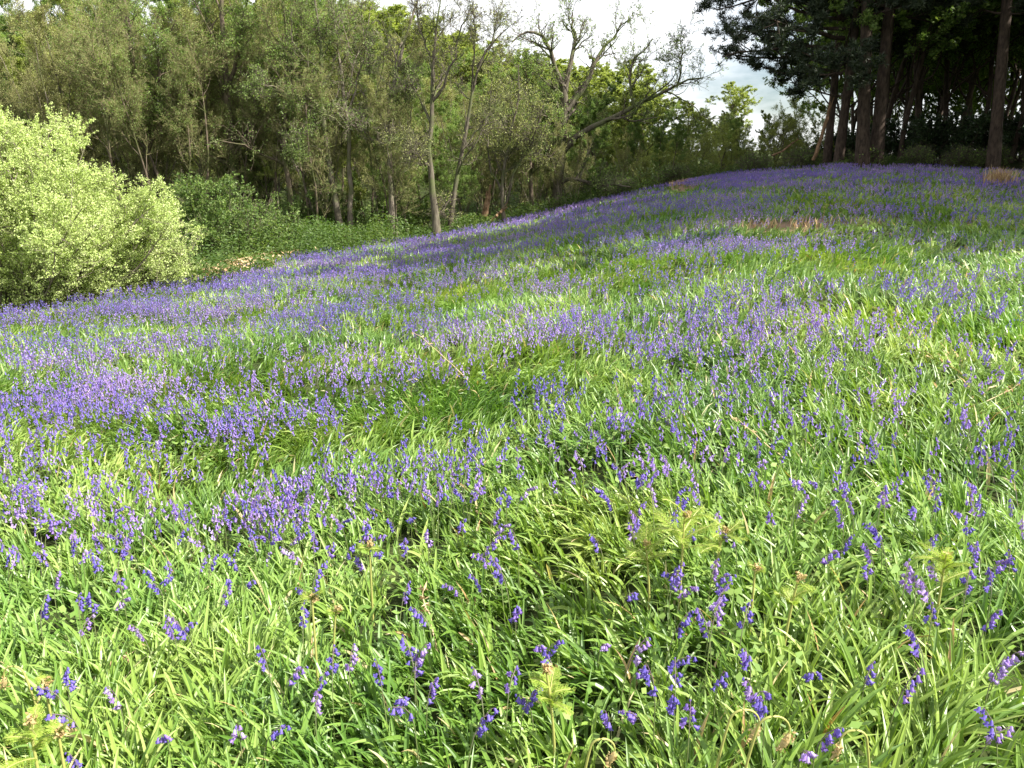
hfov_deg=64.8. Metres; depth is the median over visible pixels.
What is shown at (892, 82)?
shaded tree
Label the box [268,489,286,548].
bluebell
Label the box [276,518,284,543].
bluebell
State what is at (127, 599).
bluebell
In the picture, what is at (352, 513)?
bluebell
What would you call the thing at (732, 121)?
woodland tree
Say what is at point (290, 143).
bare tree
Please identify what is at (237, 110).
bare tree
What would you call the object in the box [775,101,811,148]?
woodland tree
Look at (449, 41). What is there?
leafy tree
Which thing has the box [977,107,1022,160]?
holly bush
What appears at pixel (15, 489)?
bluebell
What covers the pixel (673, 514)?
bluebell
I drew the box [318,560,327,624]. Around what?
bluebell
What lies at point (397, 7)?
leafy tree
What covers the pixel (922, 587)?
bluebell
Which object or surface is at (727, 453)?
bluebell
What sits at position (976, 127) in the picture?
holly bush
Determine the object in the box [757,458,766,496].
bluebell
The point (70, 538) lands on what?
bluebell
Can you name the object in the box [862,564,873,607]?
bluebell
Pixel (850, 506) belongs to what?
bluebell
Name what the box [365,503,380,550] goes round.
bluebell
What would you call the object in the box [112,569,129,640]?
bluebell
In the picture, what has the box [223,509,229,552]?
bluebell
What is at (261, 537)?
bluebell
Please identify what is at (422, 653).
bluebell
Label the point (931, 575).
bluebell
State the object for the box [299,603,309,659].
bluebell
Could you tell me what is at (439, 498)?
bluebell
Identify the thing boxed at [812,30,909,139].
shaded tree
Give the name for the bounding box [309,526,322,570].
bluebell
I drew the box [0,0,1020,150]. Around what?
sky
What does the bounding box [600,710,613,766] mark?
bluebell
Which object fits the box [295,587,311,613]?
bluebell
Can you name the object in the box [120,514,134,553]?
bluebell
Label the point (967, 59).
shaded tree
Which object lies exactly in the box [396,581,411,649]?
bluebell
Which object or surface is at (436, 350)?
dead stalk
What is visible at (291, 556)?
bluebell
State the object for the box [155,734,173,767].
bluebell
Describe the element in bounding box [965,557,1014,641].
bluebell
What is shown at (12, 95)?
bare tree
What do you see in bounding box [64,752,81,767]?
bluebell
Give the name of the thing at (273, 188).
bare tree
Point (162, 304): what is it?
bluebell drift
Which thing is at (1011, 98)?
shaded tree
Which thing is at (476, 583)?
bluebell
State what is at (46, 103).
bare tree
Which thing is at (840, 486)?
bluebell
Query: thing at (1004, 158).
bramble bush
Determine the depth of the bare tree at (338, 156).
30.73 m
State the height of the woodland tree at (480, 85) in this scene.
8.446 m
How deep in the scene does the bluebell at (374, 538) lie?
3.23 m
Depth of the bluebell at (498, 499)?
3.35 m
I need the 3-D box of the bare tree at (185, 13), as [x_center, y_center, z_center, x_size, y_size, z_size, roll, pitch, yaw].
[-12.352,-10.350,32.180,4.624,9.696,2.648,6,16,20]
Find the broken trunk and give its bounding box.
[811,96,833,160]
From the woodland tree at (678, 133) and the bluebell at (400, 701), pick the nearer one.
the bluebell at (400, 701)
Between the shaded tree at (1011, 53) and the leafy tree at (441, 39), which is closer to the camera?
the shaded tree at (1011, 53)
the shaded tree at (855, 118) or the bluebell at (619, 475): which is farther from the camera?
the shaded tree at (855, 118)
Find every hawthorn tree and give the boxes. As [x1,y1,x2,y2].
[631,151,659,189]
[654,139,702,173]
[656,131,720,177]
[703,124,756,171]
[716,121,767,165]
[756,113,810,167]
[757,97,833,157]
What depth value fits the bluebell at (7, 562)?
3.03 m
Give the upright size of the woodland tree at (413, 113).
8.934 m
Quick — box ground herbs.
[0,331,1019,751]
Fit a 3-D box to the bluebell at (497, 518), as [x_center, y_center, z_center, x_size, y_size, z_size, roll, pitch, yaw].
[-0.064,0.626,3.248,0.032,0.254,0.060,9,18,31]
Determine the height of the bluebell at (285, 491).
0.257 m
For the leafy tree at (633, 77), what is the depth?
78.35 m
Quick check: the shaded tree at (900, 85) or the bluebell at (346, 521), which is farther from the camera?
the shaded tree at (900, 85)
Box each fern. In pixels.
[0,665,39,713]
[0,703,66,767]
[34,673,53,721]
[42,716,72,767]
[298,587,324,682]
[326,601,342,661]
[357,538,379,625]
[528,663,575,763]
[584,738,617,767]
[624,521,673,609]
[649,496,721,630]
[699,513,747,597]
[715,708,761,767]
[744,715,796,767]
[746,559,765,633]
[774,571,815,645]
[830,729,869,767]
[912,539,973,646]
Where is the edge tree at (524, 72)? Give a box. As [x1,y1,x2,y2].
[499,34,585,212]
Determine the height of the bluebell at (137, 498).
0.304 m
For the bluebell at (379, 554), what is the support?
on the ground at (394, 602)
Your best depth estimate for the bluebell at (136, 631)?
2.50 m
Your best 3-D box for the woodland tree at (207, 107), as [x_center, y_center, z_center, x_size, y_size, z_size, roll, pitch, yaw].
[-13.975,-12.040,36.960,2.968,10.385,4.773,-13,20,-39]
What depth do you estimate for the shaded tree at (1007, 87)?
53.63 m
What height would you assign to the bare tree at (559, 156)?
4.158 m
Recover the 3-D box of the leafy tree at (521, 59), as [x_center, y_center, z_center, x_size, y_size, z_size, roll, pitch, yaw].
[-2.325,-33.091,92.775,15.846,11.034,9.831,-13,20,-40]
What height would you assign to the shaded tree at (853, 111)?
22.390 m
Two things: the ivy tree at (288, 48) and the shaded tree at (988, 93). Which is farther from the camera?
the shaded tree at (988, 93)
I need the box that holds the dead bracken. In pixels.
[151,247,315,286]
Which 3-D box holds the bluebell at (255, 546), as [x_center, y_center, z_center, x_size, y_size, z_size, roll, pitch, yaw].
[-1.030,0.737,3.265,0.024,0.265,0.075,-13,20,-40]
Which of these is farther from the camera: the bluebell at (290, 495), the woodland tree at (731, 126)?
the woodland tree at (731, 126)
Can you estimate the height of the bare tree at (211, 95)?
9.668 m
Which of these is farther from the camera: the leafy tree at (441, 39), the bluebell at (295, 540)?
the leafy tree at (441, 39)
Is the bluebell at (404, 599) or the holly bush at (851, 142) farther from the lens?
the holly bush at (851, 142)
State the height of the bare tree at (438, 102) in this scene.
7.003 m
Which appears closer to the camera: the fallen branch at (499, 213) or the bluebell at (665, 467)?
the bluebell at (665, 467)
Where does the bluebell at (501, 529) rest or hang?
on the ground at (394, 602)
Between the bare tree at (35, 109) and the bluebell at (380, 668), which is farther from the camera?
the bare tree at (35, 109)
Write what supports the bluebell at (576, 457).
on the ground at (394, 602)
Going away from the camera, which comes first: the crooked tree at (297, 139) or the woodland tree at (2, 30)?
the crooked tree at (297, 139)
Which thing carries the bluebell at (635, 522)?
on the ground at (394, 602)
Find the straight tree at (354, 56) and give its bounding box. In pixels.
[272,0,387,243]
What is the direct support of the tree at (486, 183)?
on the ground at (394, 602)
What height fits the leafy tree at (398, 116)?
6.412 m
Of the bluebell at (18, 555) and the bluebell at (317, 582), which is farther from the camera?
the bluebell at (18, 555)
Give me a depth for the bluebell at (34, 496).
3.78 m
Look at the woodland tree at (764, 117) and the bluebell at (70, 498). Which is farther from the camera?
the woodland tree at (764, 117)
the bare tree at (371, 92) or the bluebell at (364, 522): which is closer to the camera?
the bluebell at (364, 522)
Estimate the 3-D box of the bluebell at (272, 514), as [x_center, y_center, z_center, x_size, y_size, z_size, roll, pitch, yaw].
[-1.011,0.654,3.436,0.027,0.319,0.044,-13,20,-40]
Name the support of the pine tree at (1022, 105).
on the ground at (394, 602)
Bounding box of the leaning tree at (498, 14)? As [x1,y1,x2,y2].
[422,0,539,231]
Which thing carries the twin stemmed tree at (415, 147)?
on the ground at (394, 602)
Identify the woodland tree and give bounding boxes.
[0,0,60,132]
[0,0,164,190]
[0,27,104,158]
[3,56,96,187]
[6,0,122,197]
[7,5,73,103]
[17,0,199,190]
[28,0,71,112]
[41,1,158,189]
[92,0,144,86]
[135,0,237,159]
[150,0,278,184]
[165,0,229,204]
[178,0,253,207]
[180,20,305,211]
[249,0,360,196]
[255,0,327,200]
[255,34,369,221]
[259,0,314,193]
[269,0,328,193]
[289,0,386,220]
[338,64,433,234]
[362,11,396,189]
[369,57,466,204]
[376,34,398,130]
[385,42,478,218]
[410,86,484,226]
[431,53,459,152]
[434,47,485,147]
[440,45,523,205]
[451,72,497,163]
[472,72,523,211]
[486,74,525,133]
[494,83,563,209]
[513,100,576,210]
[534,70,584,199]
[567,76,631,183]
[573,100,611,192]
[601,89,644,181]
[620,104,665,187]
[647,114,683,183]
[650,112,690,184]
[665,102,696,164]
[691,120,716,171]
[705,129,740,174]
[710,115,745,173]
[712,113,729,171]
[722,115,754,153]
[754,113,788,165]
[757,109,789,165]
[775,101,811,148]
[808,102,838,147]
[809,101,834,158]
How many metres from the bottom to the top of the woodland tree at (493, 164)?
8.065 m
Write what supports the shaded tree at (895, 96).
on the ground at (394, 602)
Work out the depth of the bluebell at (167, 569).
3.14 m
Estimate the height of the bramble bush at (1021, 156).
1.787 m
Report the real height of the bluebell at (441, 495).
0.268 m
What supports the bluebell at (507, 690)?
on the ground at (394, 602)
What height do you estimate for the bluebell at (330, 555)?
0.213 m
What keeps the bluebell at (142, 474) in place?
on the ground at (394, 602)
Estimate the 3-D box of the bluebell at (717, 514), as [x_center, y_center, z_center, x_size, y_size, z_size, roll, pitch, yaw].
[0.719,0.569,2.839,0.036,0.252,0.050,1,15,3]
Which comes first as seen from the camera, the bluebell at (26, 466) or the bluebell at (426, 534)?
the bluebell at (426, 534)
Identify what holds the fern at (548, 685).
on the ground at (394, 602)
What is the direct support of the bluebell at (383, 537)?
on the ground at (394, 602)
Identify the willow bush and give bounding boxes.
[0,102,208,320]
[0,160,200,306]
[97,229,206,294]
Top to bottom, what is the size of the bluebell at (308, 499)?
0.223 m
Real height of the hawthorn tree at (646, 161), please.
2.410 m
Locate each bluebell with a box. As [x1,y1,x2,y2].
[0,539,12,579]
[5,550,14,599]
[6,511,30,539]
[10,482,23,532]
[10,545,28,586]
[12,475,25,523]
[19,462,32,499]
[23,482,35,532]
[28,505,57,541]
[29,481,39,517]
[30,489,37,539]
[30,686,71,722]
[32,552,65,607]
[40,594,51,644]
[41,519,62,545]
[44,520,62,573]
[44,714,82,738]
[48,520,61,577]
[54,571,62,639]
[61,666,77,744]
[64,493,72,529]
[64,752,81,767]
[69,530,76,585]
[70,539,83,607]
[75,592,84,638]
[78,549,88,584]
[78,612,97,678]
[84,592,98,641]
[87,549,97,602]
[88,488,94,522]
[91,474,100,506]
[92,479,109,518]
[92,537,117,585]
[93,560,105,602]
[99,532,127,567]
[102,686,127,743]
[105,482,115,500]
[108,505,126,558]
[112,548,145,595]
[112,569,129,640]
[114,597,130,648]
[115,538,129,600]
[117,533,133,580]
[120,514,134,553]
[127,624,162,692]
[131,487,144,526]
[133,470,157,508]
[142,569,161,609]
[146,503,159,553]
[146,581,166,619]
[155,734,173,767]
[160,576,173,602]
[162,621,183,687]
[164,561,173,586]
[165,615,181,629]
[168,499,186,561]
[170,621,204,672]
[172,504,179,543]
[174,528,188,576]
[178,621,197,641]
[179,510,191,561]
[187,536,210,575]
[198,554,210,584]
[208,554,218,580]
[220,586,231,629]
[222,553,244,591]
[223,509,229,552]
[224,579,232,605]
[228,724,246,765]
[231,488,246,537]
[233,543,240,561]
[241,500,248,534]
[244,580,256,592]
[246,516,255,533]
[248,528,255,548]
[249,534,258,574]
[251,506,274,552]
[253,495,258,540]
[255,535,274,559]
[255,645,273,693]
[262,725,291,767]
[264,505,273,531]
[266,536,282,563]
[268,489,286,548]
[270,503,276,538]
[270,528,285,562]
[272,469,282,503]
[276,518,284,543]
[279,486,287,513]
[279,546,311,618]
[283,503,299,556]
[283,666,307,699]
[284,506,297,522]
[285,489,293,534]
[287,536,303,556]
[292,520,307,577]
[293,518,305,545]
[294,503,307,554]
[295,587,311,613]
[298,493,314,533]
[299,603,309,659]
[308,569,321,641]
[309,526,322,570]
[311,534,318,573]
[311,688,322,747]
[313,665,333,740]
[316,513,338,566]
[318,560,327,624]
[325,542,335,581]
[326,644,340,743]
[330,514,350,563]
[332,518,351,567]
[342,543,355,605]
[344,643,358,742]
[345,506,365,557]
[353,555,368,593]
[355,518,368,571]
[358,534,372,576]
[361,470,378,519]
[361,523,371,566]
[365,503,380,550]
[370,537,375,573]
[372,658,386,721]
[373,551,383,591]
[378,534,387,574]
[386,518,402,568]
[388,492,394,524]
[388,706,419,765]
[394,697,409,726]
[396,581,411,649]
[399,538,409,602]
[400,634,417,713]
[406,517,415,550]
[406,642,430,696]
[408,606,432,644]
[412,649,423,710]
[423,485,434,540]
[423,489,434,550]
[423,528,433,591]
[426,677,439,740]
[435,486,443,553]
[437,474,458,530]
[438,492,452,539]
[441,583,466,622]
[449,477,458,539]
[452,489,469,525]
[457,518,466,548]
[457,522,465,532]
[462,465,470,536]
[467,574,487,625]
[467,708,499,767]
[468,490,483,524]
[469,666,487,766]
[471,553,497,600]
[475,484,486,526]
[478,546,496,576]
[485,535,506,577]
[487,555,505,625]
[490,508,500,545]
[491,560,513,638]
[492,523,510,572]
[495,497,502,504]
[500,487,506,522]
[504,665,521,740]
[505,495,512,542]
[507,529,519,595]
[508,604,522,650]
[514,486,537,535]
[515,694,533,751]
[517,687,543,754]
[533,644,546,670]
[539,639,564,694]
[540,651,558,720]
[573,450,585,504]
[589,534,610,592]
[592,486,610,524]
[597,643,611,676]
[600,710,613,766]
[604,495,616,540]
[611,463,631,534]
[612,637,651,741]
[618,462,629,498]
[618,709,647,753]
[619,592,638,637]
[624,670,650,723]
[625,470,649,532]
[626,522,637,582]
[627,519,640,579]
[629,471,645,515]
[629,476,646,532]
[629,510,644,577]
[632,501,646,542]
[638,455,646,496]
[639,664,657,763]
[645,443,653,489]
[646,459,663,510]
[646,483,657,561]
[647,471,658,517]
[650,457,658,496]
[658,610,693,683]
[659,655,696,705]
[660,454,674,510]
[660,571,686,617]
[662,456,671,480]
[662,465,667,495]
[662,562,685,622]
[663,486,685,543]
[666,694,680,742]
[667,568,683,629]
[667,657,682,721]
[669,510,678,542]
[671,497,689,544]
[673,586,699,631]
[675,498,685,551]
[679,699,700,761]
[684,461,698,497]
[685,528,696,580]
[688,487,704,533]
[690,478,701,534]
[694,607,711,684]
[700,582,732,690]
[704,595,725,690]
[705,572,736,609]
[708,558,720,605]
[710,671,729,731]
[714,511,721,560]
[716,530,736,585]
[720,445,730,489]
[736,599,754,680]
[738,648,752,715]
[742,677,755,745]
[745,691,771,739]
[747,469,758,526]
[752,697,768,767]
[753,437,761,495]
[755,480,769,526]
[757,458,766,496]
[766,511,776,552]
[773,442,792,486]
[782,494,809,563]
[787,671,822,719]
[789,478,806,520]
[791,480,802,524]
[798,750,817,767]
[808,481,820,499]
[810,550,844,585]
[812,727,843,767]
[825,481,851,509]
[827,500,838,520]
[834,506,843,582]
[837,534,854,574]
[841,483,849,522]
[842,494,854,555]
[856,661,876,735]
[860,543,874,607]
[862,523,882,600]
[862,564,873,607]
[868,522,889,588]
[869,485,889,569]
[878,492,890,548]
[881,667,925,754]
[898,558,914,618]
[903,625,929,704]
[906,571,920,651]
[908,506,916,555]
[915,575,934,626]
[921,476,935,519]
[923,602,939,659]
[924,534,937,561]
[926,561,937,633]
[928,493,942,533]
[951,510,967,544]
[955,566,976,656]
[956,541,980,628]
[962,527,974,540]
[964,481,981,523]
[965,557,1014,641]
[967,542,980,597]
[974,707,997,767]
[975,497,984,540]
[976,656,1011,751]
[976,726,1014,767]
[978,609,1002,649]
[979,651,1023,722]
[981,567,992,654]
[1001,549,1017,597]
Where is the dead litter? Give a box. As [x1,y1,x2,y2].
[685,210,903,230]
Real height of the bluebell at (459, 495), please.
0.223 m
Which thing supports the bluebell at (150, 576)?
on the ground at (394, 602)
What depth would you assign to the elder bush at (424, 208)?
35.16 m
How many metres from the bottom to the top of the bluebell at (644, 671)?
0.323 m
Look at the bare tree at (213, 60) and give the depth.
29.73 m
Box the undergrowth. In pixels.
[1,153,919,321]
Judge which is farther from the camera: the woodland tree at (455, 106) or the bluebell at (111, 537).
the woodland tree at (455, 106)
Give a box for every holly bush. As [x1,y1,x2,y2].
[789,133,854,162]
[833,122,900,159]
[870,112,968,164]
[889,111,1012,165]
[927,104,1023,160]
[975,114,1020,161]
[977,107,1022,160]
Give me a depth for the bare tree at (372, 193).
34.72 m
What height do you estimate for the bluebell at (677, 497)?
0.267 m
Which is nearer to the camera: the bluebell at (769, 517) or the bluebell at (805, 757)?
the bluebell at (805, 757)
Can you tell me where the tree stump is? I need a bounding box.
[482,185,490,216]
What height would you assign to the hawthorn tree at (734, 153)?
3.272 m
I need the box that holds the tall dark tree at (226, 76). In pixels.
[128,0,303,209]
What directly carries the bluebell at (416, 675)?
on the ground at (394, 602)
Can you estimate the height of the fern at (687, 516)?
0.479 m
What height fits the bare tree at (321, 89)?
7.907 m
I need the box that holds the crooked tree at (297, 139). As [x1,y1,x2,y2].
[233,0,361,243]
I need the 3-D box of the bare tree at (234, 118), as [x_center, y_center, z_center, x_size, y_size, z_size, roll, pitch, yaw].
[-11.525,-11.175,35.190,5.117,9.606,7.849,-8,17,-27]
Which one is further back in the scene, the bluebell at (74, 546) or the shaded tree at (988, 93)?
the shaded tree at (988, 93)
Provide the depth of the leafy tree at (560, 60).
82.27 m
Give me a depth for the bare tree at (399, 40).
38.30 m
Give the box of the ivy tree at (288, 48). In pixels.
[207,0,349,238]
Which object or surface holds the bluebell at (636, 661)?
on the ground at (394, 602)
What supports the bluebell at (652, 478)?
on the ground at (394, 602)
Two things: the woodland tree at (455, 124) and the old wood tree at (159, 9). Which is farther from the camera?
the woodland tree at (455, 124)
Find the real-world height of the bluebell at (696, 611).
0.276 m
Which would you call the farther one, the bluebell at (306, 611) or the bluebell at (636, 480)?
the bluebell at (636, 480)
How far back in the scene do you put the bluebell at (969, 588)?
2.33 m
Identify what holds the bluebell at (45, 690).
on the ground at (394, 602)
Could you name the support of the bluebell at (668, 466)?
on the ground at (394, 602)
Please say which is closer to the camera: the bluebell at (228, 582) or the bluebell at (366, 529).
the bluebell at (228, 582)
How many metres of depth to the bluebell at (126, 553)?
3.10 m
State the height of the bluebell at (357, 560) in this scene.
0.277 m
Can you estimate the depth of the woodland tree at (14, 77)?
33.51 m
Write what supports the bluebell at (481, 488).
on the ground at (394, 602)
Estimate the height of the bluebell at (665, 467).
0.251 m
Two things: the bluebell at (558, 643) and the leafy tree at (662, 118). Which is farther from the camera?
the leafy tree at (662, 118)
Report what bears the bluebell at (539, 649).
on the ground at (394, 602)
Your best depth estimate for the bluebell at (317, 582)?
2.71 m
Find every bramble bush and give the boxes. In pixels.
[600,172,637,198]
[651,159,695,188]
[730,151,776,173]
[777,144,824,168]
[838,147,890,168]
[896,138,936,167]
[934,142,984,167]
[969,144,1017,168]
[1014,150,1023,168]
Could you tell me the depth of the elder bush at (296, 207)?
31.77 m
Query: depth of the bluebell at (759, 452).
3.30 m
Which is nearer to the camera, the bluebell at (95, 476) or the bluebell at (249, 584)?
the bluebell at (249, 584)
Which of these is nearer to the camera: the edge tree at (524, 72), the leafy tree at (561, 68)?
the edge tree at (524, 72)
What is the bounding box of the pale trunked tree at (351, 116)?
[331,0,427,236]
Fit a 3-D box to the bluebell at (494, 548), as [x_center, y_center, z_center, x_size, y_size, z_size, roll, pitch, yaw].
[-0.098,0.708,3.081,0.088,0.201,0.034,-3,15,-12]
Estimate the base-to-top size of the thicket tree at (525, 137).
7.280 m
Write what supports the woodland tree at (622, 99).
on the ground at (394, 602)
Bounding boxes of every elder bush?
[123,170,282,258]
[194,200,323,261]
[278,186,372,242]
[367,161,453,233]
[572,160,629,200]
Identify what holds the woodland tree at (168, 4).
on the ground at (394, 602)
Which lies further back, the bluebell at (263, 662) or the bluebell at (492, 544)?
the bluebell at (492, 544)
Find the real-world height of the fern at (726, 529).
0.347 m
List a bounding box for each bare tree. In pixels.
[0,0,123,195]
[0,29,29,125]
[0,40,9,83]
[0,50,69,157]
[0,81,31,159]
[1,47,66,153]
[3,69,34,162]
[4,81,63,120]
[18,5,106,175]
[19,15,109,174]
[20,11,116,184]
[44,0,172,205]
[44,7,213,206]
[52,1,233,227]
[53,0,159,205]
[53,0,248,230]
[53,16,178,202]
[58,1,152,199]
[66,1,219,248]
[75,10,199,199]
[105,1,249,204]
[107,21,182,198]
[112,6,210,181]
[125,0,271,202]
[139,0,308,215]
[152,0,252,180]
[171,24,261,208]
[185,32,283,212]
[195,0,333,206]
[198,0,281,206]
[220,8,365,226]
[225,0,324,211]
[245,32,318,205]
[248,35,352,243]
[250,36,369,237]
[254,0,374,203]
[254,33,376,202]
[255,0,332,222]
[302,57,367,227]
[308,26,375,232]
[318,32,397,229]
[325,19,465,225]
[331,18,437,235]
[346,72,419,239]
[355,33,401,228]
[356,75,417,231]
[390,109,447,221]
[394,79,425,192]
[417,78,460,191]
[420,77,456,223]
[422,83,492,222]
[456,91,528,216]
[463,70,527,221]
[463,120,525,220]
[463,123,500,220]
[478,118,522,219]
[483,88,570,210]
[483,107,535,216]
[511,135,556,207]
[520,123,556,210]
[538,117,588,206]
[550,89,613,204]
[551,124,600,200]
[609,126,643,191]
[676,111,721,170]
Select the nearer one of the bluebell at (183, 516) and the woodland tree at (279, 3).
the bluebell at (183, 516)
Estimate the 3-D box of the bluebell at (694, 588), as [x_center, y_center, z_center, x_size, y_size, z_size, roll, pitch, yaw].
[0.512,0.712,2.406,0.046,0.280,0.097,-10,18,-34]
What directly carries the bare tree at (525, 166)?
on the ground at (394, 602)
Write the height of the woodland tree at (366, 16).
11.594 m
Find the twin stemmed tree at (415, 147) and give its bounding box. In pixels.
[372,0,483,235]
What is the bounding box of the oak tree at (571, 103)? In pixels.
[503,0,736,209]
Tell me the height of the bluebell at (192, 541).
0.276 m
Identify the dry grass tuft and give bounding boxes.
[669,177,697,187]
[978,165,1023,186]
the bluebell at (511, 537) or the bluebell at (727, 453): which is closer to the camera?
the bluebell at (511, 537)
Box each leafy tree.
[231,0,293,28]
[294,2,418,63]
[346,1,442,84]
[346,6,393,87]
[355,10,440,87]
[375,5,470,75]
[377,46,414,80]
[378,36,479,141]
[381,20,477,122]
[403,30,490,118]
[430,42,528,138]
[435,46,480,103]
[437,24,480,82]
[437,49,481,129]
[446,48,536,127]
[447,30,500,104]
[458,43,504,126]
[479,58,613,133]
[498,48,539,67]
[502,60,568,145]
[529,68,618,183]
[536,69,666,171]
[538,57,597,79]
[559,66,614,162]
[569,56,670,136]
[569,93,667,176]
[581,91,651,176]
[596,77,681,171]
[610,93,709,180]
[612,60,675,138]
[626,100,690,164]
[641,95,740,158]
[644,119,729,169]
[687,81,762,158]
[707,110,776,156]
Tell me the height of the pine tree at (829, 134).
18.149 m
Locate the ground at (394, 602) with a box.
[0,104,1023,767]
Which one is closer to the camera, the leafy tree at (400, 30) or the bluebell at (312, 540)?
the bluebell at (312, 540)
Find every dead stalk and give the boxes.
[77,643,143,691]
[412,332,471,383]
[417,582,441,669]
[730,415,792,467]
[987,383,1020,400]
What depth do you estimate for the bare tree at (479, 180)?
38.74 m
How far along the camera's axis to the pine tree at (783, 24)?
37.87 m
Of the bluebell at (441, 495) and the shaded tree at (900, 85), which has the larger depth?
the shaded tree at (900, 85)
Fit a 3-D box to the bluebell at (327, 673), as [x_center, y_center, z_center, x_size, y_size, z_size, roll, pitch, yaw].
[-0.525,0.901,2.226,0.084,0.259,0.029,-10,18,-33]
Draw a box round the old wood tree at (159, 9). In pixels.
[85,0,196,197]
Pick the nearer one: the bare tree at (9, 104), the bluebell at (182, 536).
the bluebell at (182, 536)
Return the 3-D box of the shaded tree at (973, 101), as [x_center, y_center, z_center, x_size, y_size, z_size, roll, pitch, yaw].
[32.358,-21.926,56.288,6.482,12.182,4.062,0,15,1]
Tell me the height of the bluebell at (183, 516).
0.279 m
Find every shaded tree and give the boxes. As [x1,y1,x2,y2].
[756,1,879,132]
[758,0,940,159]
[762,26,877,117]
[765,0,977,110]
[771,1,873,117]
[778,5,844,109]
[797,4,996,109]
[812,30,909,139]
[821,72,899,130]
[822,0,989,121]
[824,26,874,135]
[854,61,904,129]
[870,70,913,126]
[872,32,951,107]
[874,0,1018,158]
[878,12,1011,153]
[890,71,914,136]
[891,65,984,124]
[894,0,1023,120]
[894,0,1023,159]
[904,24,1009,160]
[914,69,991,136]
[923,43,1013,115]
[923,67,986,159]
[925,70,992,120]
[928,56,1008,122]
[932,11,1017,118]
[943,27,1016,131]
[951,52,1021,119]
[952,54,1019,118]
[954,44,1017,110]
[960,11,1023,162]
[964,57,1021,117]
[974,65,1020,114]
[978,0,1022,120]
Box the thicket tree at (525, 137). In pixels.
[456,42,563,220]
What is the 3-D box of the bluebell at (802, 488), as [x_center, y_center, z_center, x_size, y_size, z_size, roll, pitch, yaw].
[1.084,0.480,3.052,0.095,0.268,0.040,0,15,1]
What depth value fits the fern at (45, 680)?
2.26 m
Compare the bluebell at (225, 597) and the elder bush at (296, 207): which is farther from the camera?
the elder bush at (296, 207)
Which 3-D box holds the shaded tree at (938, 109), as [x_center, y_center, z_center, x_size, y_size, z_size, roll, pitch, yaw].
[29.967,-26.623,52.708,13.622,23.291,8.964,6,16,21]
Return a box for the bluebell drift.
[0,162,1023,584]
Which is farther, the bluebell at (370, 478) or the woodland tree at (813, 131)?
the woodland tree at (813, 131)
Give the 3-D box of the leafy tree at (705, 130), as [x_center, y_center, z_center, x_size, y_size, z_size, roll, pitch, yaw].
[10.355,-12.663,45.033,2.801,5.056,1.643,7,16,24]
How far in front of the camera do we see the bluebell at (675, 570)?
2.50 m
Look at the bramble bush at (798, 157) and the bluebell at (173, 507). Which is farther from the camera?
the bramble bush at (798, 157)
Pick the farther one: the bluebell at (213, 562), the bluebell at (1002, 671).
the bluebell at (213, 562)
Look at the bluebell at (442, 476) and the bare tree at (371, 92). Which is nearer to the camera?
the bluebell at (442, 476)
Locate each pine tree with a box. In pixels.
[691,0,952,163]
[740,5,912,164]
[794,0,957,166]
[795,0,932,167]
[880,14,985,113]
[946,0,1023,169]
[957,0,1023,161]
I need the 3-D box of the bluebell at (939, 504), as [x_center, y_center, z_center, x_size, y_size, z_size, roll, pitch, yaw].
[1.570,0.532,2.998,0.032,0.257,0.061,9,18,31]
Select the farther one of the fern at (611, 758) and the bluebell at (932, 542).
the bluebell at (932, 542)
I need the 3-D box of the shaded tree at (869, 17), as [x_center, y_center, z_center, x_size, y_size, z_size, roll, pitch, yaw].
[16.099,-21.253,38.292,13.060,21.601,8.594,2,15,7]
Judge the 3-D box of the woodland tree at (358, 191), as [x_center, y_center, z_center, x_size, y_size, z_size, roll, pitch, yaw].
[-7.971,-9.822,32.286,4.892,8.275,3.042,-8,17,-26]
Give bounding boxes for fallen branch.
[491,203,507,221]
[772,139,798,155]
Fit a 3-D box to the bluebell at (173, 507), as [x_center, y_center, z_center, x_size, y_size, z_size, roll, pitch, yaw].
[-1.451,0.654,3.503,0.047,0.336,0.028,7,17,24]
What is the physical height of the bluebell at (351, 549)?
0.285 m
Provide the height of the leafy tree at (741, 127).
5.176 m
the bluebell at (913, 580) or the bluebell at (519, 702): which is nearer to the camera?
the bluebell at (519, 702)
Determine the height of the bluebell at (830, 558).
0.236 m
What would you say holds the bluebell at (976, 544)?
on the ground at (394, 602)
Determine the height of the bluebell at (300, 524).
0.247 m
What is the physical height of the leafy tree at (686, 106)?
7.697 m
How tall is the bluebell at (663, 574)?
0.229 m
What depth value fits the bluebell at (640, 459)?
3.44 m
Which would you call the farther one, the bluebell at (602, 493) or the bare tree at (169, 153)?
the bare tree at (169, 153)
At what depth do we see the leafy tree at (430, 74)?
84.59 m
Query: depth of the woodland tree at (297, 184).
52.69 m
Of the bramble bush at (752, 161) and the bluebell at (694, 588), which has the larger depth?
the bramble bush at (752, 161)
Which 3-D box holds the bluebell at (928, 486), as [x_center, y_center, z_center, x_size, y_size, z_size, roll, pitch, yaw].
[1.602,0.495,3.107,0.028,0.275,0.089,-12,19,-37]
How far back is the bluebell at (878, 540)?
2.62 m
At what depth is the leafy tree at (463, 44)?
89.42 m
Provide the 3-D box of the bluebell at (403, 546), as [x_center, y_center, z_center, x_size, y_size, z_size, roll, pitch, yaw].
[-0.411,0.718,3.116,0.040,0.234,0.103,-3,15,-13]
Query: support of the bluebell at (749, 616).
on the ground at (394, 602)
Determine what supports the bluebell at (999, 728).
on the ground at (394, 602)
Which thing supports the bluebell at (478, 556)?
on the ground at (394, 602)

